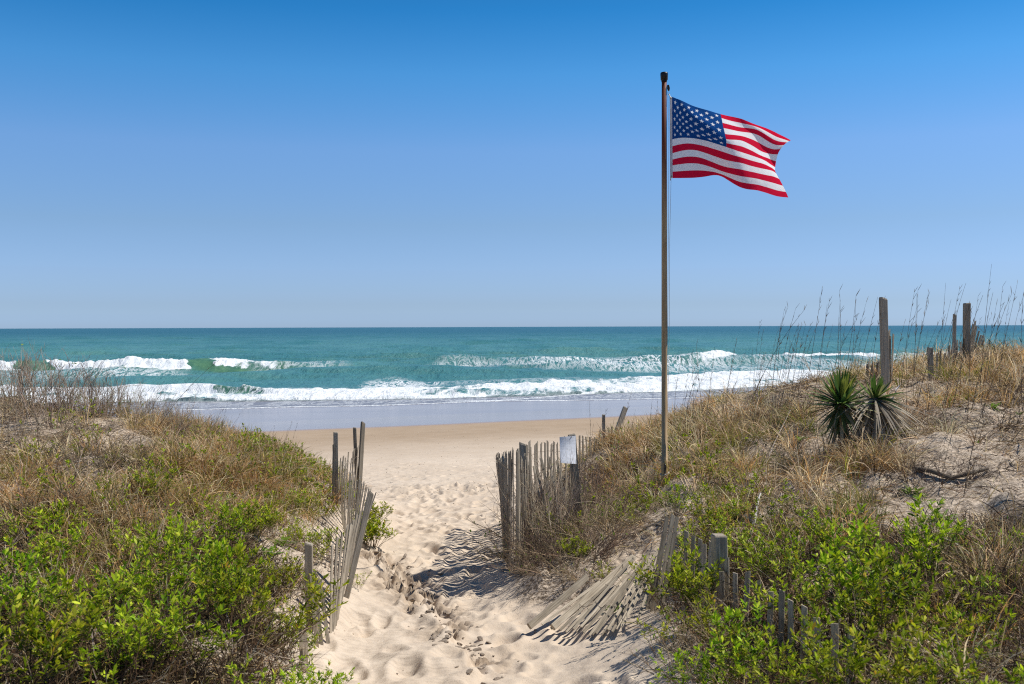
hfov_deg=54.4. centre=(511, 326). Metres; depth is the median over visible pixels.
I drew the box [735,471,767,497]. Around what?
leafy shrub
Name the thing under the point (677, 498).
leafy shrub
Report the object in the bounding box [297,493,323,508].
leafy shrub
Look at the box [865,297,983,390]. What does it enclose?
sand fence
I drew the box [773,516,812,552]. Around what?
leafy shrub
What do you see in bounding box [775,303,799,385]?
sea oat stalk
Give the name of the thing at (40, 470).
leafy shrub
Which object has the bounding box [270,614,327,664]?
leafy shrub
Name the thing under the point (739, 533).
leafy shrub
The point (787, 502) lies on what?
leafy shrub
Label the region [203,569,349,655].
leafy shrub
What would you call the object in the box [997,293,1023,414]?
sea oat stalk
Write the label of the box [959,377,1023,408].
bare shrub
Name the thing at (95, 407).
bare shrub
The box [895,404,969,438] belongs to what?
bare shrub
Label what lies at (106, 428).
bare shrub
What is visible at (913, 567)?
leafy shrub
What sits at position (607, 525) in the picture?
bare shrub
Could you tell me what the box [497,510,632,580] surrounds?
bare shrub
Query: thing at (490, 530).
bare shrub
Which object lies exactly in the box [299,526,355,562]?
leafy shrub
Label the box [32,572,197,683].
leafy shrub
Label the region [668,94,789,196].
flag
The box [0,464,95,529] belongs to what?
bare shrub
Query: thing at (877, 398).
yucca
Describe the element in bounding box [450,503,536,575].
bare shrub
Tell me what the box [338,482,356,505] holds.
leafy shrub
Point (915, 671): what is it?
leafy shrub
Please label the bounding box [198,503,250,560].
leafy shrub
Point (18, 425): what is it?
bare shrub
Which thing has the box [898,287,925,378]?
sea oat stalk
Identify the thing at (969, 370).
sea oat stalk
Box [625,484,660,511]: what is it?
leafy shrub
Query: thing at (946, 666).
leafy shrub
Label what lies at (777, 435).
driftwood stick
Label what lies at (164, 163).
sky
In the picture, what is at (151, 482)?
leafy shrub
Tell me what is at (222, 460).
dry grass
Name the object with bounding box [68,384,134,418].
bare shrub
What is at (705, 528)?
leafy shrub
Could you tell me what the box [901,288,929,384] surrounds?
sea oat stalk
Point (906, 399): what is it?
sea oat stalk
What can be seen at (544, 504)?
bare shrub
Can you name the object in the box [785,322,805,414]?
sea oat stalk
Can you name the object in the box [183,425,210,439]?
leafy shrub
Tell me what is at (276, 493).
green grass
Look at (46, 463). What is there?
bare shrub
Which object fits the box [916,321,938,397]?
sea oat stalk
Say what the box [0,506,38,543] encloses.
leafy shrub
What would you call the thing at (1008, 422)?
bare shrub
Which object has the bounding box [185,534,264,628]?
leafy shrub
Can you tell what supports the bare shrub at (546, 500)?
on the sand
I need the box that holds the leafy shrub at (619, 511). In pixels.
[608,501,634,524]
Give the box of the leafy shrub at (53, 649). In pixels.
[0,585,126,683]
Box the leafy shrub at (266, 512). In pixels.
[219,499,279,537]
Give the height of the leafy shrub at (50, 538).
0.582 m
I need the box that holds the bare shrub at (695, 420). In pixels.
[655,412,735,432]
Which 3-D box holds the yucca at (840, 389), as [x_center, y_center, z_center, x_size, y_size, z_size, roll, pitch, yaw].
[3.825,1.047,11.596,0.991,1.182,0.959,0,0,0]
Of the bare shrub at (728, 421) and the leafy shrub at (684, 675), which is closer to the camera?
the leafy shrub at (684, 675)
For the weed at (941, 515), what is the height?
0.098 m
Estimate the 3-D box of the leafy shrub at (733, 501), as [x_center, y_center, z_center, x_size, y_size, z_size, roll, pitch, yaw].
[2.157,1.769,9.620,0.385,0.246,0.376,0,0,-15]
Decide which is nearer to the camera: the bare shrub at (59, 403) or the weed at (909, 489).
the weed at (909, 489)
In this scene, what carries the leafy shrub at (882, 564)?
on the sand
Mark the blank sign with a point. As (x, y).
(567, 445)
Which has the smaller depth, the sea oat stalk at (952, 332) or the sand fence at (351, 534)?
the sand fence at (351, 534)
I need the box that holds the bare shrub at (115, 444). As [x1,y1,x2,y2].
[91,431,161,456]
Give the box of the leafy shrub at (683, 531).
[679,524,701,545]
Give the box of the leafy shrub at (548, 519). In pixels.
[536,511,563,543]
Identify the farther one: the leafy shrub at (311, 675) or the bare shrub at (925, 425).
the bare shrub at (925, 425)
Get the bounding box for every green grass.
[96,449,354,544]
[634,402,1023,592]
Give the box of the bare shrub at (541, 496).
[483,446,618,560]
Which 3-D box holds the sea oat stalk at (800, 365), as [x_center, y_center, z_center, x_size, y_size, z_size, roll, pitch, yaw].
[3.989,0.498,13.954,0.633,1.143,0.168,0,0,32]
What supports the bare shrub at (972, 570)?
on the sand
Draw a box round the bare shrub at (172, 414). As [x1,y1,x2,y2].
[152,392,191,429]
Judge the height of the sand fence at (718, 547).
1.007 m
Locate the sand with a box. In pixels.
[0,350,1023,683]
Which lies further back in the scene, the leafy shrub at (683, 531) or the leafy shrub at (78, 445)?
the leafy shrub at (78, 445)
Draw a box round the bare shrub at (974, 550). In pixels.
[884,514,1023,568]
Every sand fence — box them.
[298,491,373,673]
[332,421,376,575]
[496,434,582,574]
[526,406,627,519]
[527,513,678,636]
[682,530,853,683]
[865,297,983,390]
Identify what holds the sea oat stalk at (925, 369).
on the sand
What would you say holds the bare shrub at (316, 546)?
on the sand
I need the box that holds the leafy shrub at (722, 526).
[707,511,766,566]
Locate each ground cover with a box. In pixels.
[0,393,359,682]
[549,420,996,664]
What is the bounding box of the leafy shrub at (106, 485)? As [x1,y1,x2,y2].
[91,473,129,508]
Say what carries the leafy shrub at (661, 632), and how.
on the sand
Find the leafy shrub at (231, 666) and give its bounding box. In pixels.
[225,653,326,683]
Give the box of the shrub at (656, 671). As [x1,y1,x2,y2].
[619,603,732,683]
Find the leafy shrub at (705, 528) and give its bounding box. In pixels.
[685,507,738,552]
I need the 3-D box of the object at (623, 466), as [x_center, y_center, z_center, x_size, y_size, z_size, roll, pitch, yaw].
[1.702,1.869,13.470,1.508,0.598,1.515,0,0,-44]
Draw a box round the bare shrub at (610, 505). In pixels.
[530,453,653,530]
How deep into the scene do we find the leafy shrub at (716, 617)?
5.21 m
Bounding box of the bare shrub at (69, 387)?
[36,358,99,410]
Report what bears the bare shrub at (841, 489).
on the sand
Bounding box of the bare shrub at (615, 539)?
[514,510,660,575]
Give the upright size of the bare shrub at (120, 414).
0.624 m
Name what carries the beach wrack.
on the sand
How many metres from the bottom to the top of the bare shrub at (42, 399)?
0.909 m
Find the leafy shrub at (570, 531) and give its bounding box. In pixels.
[550,524,582,539]
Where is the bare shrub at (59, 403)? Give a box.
[4,344,82,429]
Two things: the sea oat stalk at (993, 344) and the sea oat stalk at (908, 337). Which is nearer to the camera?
the sea oat stalk at (993, 344)
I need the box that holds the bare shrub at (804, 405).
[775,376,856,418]
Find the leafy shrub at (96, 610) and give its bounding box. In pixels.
[2,567,119,683]
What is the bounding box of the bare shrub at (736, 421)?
[713,395,795,428]
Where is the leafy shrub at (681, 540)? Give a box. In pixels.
[652,536,707,587]
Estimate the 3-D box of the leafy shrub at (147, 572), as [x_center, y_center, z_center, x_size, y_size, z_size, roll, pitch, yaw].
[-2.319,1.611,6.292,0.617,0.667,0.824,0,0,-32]
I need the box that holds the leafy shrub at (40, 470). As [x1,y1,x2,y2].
[19,465,64,499]
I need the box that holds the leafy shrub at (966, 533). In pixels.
[933,522,989,555]
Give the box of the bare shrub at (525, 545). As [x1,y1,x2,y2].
[477,525,582,565]
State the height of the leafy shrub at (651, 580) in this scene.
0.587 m
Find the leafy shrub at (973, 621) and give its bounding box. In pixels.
[841,566,1020,662]
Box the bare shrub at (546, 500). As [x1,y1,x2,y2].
[488,476,597,535]
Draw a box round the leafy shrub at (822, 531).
[801,505,839,554]
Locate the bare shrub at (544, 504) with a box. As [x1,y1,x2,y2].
[489,434,586,552]
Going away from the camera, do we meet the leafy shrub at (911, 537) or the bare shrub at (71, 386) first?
the leafy shrub at (911, 537)
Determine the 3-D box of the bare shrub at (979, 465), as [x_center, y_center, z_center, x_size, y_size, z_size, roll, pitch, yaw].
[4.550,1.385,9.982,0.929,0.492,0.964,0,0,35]
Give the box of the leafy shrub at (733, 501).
[716,498,750,518]
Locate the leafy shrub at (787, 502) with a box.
[764,480,799,512]
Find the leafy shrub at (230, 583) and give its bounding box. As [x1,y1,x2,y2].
[209,539,266,605]
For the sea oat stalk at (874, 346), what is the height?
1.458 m
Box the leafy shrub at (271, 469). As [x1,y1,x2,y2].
[252,461,281,481]
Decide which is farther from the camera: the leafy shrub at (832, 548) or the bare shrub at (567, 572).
the bare shrub at (567, 572)
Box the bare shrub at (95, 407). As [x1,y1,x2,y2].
[52,394,132,417]
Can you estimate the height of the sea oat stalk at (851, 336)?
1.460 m
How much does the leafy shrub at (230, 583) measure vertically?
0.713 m
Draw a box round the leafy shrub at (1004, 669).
[984,664,1023,683]
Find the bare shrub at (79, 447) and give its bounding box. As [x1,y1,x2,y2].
[21,420,144,464]
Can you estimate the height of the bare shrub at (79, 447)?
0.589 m
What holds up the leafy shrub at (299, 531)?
on the sand
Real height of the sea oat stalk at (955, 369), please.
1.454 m
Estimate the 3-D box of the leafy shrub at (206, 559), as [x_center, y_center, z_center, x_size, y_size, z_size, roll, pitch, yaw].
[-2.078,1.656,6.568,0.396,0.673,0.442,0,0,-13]
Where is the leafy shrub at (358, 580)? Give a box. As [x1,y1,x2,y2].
[347,570,371,589]
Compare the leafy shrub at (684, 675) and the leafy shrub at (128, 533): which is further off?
the leafy shrub at (128, 533)
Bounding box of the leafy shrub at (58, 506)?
[23,496,93,531]
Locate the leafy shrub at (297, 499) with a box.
[275,487,308,513]
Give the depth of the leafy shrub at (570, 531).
10.59 m
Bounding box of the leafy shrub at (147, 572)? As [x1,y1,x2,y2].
[89,521,195,611]
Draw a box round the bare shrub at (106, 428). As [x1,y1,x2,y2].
[56,409,132,435]
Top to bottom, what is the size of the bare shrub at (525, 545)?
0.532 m
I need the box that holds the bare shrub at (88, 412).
[67,358,144,419]
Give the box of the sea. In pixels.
[0,325,1023,411]
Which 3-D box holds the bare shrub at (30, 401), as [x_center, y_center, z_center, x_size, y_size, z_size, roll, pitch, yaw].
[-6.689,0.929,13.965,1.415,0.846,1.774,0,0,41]
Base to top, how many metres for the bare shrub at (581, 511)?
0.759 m
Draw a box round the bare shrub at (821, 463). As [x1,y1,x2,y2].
[780,436,889,476]
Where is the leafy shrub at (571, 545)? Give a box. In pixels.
[553,536,595,558]
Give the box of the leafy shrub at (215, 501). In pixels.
[197,493,241,533]
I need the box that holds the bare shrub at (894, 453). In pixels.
[853,421,951,469]
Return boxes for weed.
[262,546,285,556]
[266,534,298,546]
[900,483,928,496]
[927,508,957,519]
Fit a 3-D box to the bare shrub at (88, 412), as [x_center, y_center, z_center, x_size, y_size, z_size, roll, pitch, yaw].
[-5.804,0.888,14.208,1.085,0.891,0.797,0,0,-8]
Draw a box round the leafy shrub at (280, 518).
[255,501,285,535]
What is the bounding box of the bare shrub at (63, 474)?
[8,454,106,490]
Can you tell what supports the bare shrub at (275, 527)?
on the sand
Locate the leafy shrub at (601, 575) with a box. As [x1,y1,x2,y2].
[585,560,615,581]
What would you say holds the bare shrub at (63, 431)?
on the sand
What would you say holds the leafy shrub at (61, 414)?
on the sand
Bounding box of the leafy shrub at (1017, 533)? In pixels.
[990,526,1023,551]
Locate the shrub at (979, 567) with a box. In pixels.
[860,534,1023,637]
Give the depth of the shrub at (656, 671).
6.20 m
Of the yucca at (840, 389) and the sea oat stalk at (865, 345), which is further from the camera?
the sea oat stalk at (865, 345)
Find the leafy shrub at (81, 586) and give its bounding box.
[20,567,158,628]
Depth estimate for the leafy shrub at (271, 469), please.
12.23 m
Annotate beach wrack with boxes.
[300,427,632,492]
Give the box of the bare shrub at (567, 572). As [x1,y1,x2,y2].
[535,543,638,585]
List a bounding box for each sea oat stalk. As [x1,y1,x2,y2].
[154,360,218,432]
[693,348,714,425]
[695,340,711,430]
[714,339,740,425]
[751,306,805,401]
[764,304,787,383]
[768,327,780,405]
[771,326,801,407]
[772,307,786,387]
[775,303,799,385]
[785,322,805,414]
[788,322,812,399]
[788,324,798,409]
[804,290,822,376]
[807,297,831,390]
[809,309,826,380]
[832,284,851,376]
[845,297,877,382]
[846,291,858,380]
[850,293,865,376]
[850,298,867,369]
[853,298,884,397]
[891,301,920,394]
[893,290,929,390]
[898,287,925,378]
[900,305,918,374]
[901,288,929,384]
[902,324,943,417]
[905,354,915,434]
[912,320,944,417]
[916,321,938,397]
[920,349,966,427]
[921,284,965,371]
[926,309,971,421]
[934,302,969,399]
[936,285,945,368]
[941,400,963,484]
[945,296,989,403]
[959,308,986,424]
[961,306,1002,409]
[963,299,1002,405]
[963,341,1009,496]
[968,264,991,349]
[972,290,1011,397]
[980,294,992,390]
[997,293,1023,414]
[1013,367,1023,407]
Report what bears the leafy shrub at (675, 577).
on the sand
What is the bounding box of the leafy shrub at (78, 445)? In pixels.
[69,436,90,454]
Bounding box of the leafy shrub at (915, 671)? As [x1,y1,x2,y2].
[836,615,981,683]
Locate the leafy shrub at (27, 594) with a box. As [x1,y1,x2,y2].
[0,547,65,633]
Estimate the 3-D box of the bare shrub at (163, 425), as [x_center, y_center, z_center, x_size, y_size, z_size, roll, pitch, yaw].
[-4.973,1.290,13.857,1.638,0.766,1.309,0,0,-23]
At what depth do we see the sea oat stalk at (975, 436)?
9.34 m
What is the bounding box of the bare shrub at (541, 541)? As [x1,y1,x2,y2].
[477,493,612,560]
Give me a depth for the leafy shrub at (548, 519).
10.97 m
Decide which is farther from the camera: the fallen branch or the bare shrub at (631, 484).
the bare shrub at (631, 484)
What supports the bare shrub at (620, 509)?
on the sand
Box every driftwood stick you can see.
[748,493,760,541]
[766,410,790,462]
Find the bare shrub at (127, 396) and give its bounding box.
[89,367,149,417]
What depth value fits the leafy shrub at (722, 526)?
8.18 m
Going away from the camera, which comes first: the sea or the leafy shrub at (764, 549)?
the leafy shrub at (764, 549)
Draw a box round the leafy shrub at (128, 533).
[91,518,154,557]
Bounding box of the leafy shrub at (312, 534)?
[287,519,324,551]
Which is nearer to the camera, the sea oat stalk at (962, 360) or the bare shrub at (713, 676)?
the bare shrub at (713, 676)
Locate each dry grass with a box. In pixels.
[0,397,373,662]
[539,332,1023,678]
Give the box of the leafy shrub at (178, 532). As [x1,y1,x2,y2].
[113,502,208,581]
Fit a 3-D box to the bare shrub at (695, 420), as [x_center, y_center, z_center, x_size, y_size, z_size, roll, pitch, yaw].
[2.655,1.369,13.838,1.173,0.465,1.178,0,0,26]
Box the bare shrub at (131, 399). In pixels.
[95,376,150,418]
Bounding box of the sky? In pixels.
[0,0,1023,328]
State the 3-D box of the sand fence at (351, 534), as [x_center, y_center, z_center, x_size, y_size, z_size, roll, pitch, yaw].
[-1.524,2.132,8.113,0.350,1.205,2.428,0,0,3]
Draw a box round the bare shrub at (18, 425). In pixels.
[0,390,57,448]
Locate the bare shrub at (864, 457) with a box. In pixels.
[824,446,913,472]
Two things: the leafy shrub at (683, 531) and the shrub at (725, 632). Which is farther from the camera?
the leafy shrub at (683, 531)
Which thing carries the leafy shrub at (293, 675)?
on the sand
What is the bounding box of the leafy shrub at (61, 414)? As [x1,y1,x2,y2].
[54,405,70,423]
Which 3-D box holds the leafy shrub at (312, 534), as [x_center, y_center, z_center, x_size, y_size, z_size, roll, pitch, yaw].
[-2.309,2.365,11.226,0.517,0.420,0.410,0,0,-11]
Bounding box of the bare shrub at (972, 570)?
[903,484,1023,609]
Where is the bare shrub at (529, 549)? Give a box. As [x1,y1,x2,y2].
[506,513,645,571]
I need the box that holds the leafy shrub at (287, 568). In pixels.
[247,547,304,602]
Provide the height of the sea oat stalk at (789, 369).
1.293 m
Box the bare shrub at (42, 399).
[0,362,92,412]
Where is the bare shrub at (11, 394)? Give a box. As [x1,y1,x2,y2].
[0,350,36,420]
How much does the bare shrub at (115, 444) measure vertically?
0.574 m
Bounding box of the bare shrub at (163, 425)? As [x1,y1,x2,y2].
[97,394,217,437]
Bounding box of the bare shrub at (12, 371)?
[0,344,48,399]
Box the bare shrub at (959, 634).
[815,586,1023,677]
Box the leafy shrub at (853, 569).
[806,502,903,645]
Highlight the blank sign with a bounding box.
[560,435,575,463]
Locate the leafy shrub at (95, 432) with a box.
[79,423,111,448]
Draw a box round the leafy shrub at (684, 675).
[649,642,745,683]
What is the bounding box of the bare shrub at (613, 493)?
[549,446,655,514]
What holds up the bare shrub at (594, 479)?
on the sand
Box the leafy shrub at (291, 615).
[284,599,323,636]
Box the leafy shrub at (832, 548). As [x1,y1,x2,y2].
[817,504,883,596]
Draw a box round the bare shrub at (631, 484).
[600,470,655,498]
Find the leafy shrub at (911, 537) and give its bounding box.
[890,493,966,585]
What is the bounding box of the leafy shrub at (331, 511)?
[302,497,340,523]
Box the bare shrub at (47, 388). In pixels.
[0,338,72,409]
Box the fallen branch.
[915,466,988,479]
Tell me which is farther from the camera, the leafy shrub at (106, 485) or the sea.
the sea
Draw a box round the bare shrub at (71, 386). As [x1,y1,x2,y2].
[2,352,106,417]
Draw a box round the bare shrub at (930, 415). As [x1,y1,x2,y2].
[894,396,953,426]
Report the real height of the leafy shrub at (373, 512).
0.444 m
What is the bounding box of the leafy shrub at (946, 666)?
[871,640,1022,683]
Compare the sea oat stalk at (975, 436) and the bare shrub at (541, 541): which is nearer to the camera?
the sea oat stalk at (975, 436)
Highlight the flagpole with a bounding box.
[660,72,670,486]
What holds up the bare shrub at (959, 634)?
on the sand
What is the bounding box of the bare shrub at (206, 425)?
[188,405,227,436]
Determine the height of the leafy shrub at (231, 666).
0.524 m
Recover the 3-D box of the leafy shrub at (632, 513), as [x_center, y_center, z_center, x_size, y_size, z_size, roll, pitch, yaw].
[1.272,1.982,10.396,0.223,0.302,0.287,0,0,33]
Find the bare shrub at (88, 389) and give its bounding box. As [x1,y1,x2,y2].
[74,358,121,414]
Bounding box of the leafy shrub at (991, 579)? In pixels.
[962,566,1023,626]
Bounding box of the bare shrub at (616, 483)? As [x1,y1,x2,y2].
[580,441,648,504]
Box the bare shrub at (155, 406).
[132,383,178,421]
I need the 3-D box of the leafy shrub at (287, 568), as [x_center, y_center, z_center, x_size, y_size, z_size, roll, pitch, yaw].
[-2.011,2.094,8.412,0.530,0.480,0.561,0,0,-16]
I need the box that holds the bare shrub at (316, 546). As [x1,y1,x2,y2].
[276,515,337,556]
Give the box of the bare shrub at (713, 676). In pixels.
[662,582,973,683]
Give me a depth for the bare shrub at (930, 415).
12.01 m
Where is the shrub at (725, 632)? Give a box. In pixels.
[646,594,810,683]
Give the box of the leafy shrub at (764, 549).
[727,519,838,593]
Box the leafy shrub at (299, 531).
[278,517,305,549]
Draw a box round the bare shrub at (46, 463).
[3,436,82,481]
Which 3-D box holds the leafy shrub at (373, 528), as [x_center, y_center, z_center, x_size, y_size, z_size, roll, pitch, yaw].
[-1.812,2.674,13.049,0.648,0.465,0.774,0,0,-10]
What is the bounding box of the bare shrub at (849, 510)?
[790,481,890,524]
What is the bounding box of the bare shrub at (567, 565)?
[517,537,617,588]
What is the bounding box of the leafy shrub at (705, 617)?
[674,576,758,658]
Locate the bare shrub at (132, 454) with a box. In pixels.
[99,435,205,469]
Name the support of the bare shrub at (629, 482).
on the sand
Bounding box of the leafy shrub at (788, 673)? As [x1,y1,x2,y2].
[714,622,866,683]
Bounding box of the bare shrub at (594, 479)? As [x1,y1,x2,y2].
[571,455,608,504]
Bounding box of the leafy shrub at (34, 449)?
[14,437,56,460]
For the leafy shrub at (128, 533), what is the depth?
7.61 m
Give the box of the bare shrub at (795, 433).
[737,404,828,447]
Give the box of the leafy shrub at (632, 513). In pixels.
[622,502,646,528]
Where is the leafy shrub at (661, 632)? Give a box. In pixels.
[637,605,692,657]
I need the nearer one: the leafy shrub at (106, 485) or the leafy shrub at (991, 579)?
the leafy shrub at (991, 579)
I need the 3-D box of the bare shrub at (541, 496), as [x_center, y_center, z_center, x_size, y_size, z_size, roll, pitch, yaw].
[0.411,1.877,10.620,1.498,1.231,1.101,0,0,41]
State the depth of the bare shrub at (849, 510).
8.59 m
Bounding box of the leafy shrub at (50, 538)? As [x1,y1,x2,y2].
[0,509,98,578]
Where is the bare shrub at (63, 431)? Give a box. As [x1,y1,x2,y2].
[1,385,130,450]
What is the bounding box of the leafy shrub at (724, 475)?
[701,462,728,483]
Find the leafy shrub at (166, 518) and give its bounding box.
[159,502,198,530]
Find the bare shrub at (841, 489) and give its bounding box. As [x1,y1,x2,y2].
[804,469,893,505]
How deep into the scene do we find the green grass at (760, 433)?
10.47 m
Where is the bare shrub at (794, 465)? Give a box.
[769,453,857,476]
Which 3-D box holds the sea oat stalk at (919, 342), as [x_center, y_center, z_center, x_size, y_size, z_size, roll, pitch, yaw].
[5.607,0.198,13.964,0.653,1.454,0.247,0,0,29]
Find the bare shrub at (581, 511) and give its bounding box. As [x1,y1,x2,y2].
[514,481,628,530]
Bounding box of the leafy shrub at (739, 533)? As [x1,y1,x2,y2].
[728,524,775,569]
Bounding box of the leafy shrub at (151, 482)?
[123,448,182,504]
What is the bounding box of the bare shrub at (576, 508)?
[521,450,600,541]
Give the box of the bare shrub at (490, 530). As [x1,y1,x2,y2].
[459,493,586,566]
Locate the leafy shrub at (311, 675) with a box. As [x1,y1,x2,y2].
[276,653,354,683]
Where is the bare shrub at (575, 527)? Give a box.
[523,490,638,545]
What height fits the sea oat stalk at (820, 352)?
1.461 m
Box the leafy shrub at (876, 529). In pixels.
[848,518,892,546]
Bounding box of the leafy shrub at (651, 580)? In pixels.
[625,538,729,617]
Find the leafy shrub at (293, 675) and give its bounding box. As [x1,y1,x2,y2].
[263,665,359,683]
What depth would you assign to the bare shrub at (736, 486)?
10.68 m
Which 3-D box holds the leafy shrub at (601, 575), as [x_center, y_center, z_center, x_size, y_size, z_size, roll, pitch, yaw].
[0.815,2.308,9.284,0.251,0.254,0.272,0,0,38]
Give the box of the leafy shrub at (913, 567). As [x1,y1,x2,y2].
[863,532,948,602]
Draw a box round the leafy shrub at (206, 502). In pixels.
[169,485,217,519]
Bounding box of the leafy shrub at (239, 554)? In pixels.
[193,542,278,641]
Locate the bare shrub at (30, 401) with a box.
[0,364,86,414]
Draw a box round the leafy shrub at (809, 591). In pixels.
[742,541,881,638]
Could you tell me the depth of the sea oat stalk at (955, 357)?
12.40 m
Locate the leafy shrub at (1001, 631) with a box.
[933,608,1023,675]
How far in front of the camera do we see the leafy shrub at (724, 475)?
11.23 m
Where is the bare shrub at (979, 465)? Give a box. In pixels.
[928,445,1010,485]
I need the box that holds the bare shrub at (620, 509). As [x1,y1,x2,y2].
[539,489,679,530]
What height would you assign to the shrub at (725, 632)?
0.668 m
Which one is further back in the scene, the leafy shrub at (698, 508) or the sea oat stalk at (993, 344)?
the sea oat stalk at (993, 344)
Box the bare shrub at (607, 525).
[534,495,663,541]
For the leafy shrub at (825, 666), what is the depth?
4.55 m
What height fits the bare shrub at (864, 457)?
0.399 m
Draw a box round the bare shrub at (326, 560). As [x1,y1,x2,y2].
[284,537,351,573]
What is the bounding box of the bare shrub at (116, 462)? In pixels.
[50,422,158,472]
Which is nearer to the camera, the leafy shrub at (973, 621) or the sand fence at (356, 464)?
the leafy shrub at (973, 621)
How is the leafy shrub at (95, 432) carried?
on the sand
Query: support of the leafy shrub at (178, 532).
on the sand
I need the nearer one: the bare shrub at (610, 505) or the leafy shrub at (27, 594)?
the leafy shrub at (27, 594)
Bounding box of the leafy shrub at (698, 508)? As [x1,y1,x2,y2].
[686,493,728,530]
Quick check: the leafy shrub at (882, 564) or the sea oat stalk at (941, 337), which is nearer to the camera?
the leafy shrub at (882, 564)
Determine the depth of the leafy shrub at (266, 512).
9.20 m
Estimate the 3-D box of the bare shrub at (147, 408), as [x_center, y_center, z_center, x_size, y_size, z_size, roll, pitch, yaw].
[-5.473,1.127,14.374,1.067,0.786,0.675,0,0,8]
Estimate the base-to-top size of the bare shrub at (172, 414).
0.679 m
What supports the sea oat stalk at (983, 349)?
on the sand
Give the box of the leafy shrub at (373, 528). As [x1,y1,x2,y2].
[358,514,397,547]
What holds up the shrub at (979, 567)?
on the sand
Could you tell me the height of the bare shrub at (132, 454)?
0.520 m
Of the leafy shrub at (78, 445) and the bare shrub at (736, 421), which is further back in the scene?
the bare shrub at (736, 421)
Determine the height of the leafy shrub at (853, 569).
0.832 m
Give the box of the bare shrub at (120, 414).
[97,385,177,420]
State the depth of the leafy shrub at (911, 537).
6.58 m
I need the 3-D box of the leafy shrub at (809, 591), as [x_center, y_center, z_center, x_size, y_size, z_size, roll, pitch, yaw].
[1.759,1.599,5.994,0.615,0.629,0.775,0,0,-43]
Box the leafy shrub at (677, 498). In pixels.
[660,482,691,515]
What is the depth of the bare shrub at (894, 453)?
10.38 m
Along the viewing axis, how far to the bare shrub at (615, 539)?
9.93 m
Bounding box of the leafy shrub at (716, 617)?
[693,598,777,683]
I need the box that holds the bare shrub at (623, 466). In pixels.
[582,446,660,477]
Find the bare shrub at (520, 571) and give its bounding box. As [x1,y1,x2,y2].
[484,527,589,575]
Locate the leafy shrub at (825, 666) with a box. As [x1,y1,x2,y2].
[793,586,873,683]
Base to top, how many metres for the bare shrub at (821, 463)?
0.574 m
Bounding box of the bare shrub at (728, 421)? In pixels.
[673,389,776,431]
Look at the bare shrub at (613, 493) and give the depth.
12.42 m
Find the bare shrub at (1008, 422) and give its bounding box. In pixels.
[942,390,1023,439]
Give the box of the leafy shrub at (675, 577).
[664,545,725,620]
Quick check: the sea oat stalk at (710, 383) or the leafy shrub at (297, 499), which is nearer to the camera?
the leafy shrub at (297, 499)
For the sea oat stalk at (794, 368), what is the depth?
13.63 m
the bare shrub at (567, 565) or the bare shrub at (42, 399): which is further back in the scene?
the bare shrub at (42, 399)
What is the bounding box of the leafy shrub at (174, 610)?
[94,588,259,683]
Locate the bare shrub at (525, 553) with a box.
[485,515,599,575]
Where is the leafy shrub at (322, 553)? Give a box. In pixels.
[302,536,338,567]
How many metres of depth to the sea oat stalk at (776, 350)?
14.63 m
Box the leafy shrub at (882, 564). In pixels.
[828,540,936,659]
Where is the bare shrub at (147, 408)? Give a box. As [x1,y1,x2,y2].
[103,381,173,425]
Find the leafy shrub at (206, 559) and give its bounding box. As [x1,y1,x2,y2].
[165,531,222,613]
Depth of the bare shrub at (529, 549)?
9.94 m
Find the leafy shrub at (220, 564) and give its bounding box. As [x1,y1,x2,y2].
[191,543,237,585]
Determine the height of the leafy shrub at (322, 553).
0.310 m
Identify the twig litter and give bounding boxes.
[537,347,1023,683]
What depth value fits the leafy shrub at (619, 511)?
10.90 m
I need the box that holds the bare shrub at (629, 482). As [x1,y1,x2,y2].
[582,460,677,515]
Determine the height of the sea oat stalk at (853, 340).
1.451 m
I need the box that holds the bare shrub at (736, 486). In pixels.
[706,472,772,498]
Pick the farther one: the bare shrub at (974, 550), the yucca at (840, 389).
the yucca at (840, 389)
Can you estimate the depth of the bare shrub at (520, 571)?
9.69 m
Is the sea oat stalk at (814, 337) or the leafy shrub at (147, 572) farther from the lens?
the sea oat stalk at (814, 337)
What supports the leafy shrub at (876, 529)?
on the sand
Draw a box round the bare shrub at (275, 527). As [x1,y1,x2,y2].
[258,518,297,535]
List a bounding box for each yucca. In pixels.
[803,368,880,452]
[816,373,944,448]
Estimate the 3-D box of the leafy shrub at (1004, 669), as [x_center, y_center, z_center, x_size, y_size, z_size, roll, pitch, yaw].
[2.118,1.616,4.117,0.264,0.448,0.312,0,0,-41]
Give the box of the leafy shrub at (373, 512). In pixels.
[352,501,393,522]
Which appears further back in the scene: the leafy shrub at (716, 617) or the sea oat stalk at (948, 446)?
the sea oat stalk at (948, 446)
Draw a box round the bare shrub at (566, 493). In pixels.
[537,462,594,523]
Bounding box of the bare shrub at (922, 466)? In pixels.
[894,443,1023,487]
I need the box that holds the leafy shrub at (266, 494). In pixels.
[260,490,279,509]
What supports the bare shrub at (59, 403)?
on the sand
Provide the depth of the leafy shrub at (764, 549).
7.02 m
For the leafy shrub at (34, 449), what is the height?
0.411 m
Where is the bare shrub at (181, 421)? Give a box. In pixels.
[168,409,200,441]
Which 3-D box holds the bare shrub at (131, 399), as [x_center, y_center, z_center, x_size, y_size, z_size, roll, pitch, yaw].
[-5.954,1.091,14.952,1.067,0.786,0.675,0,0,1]

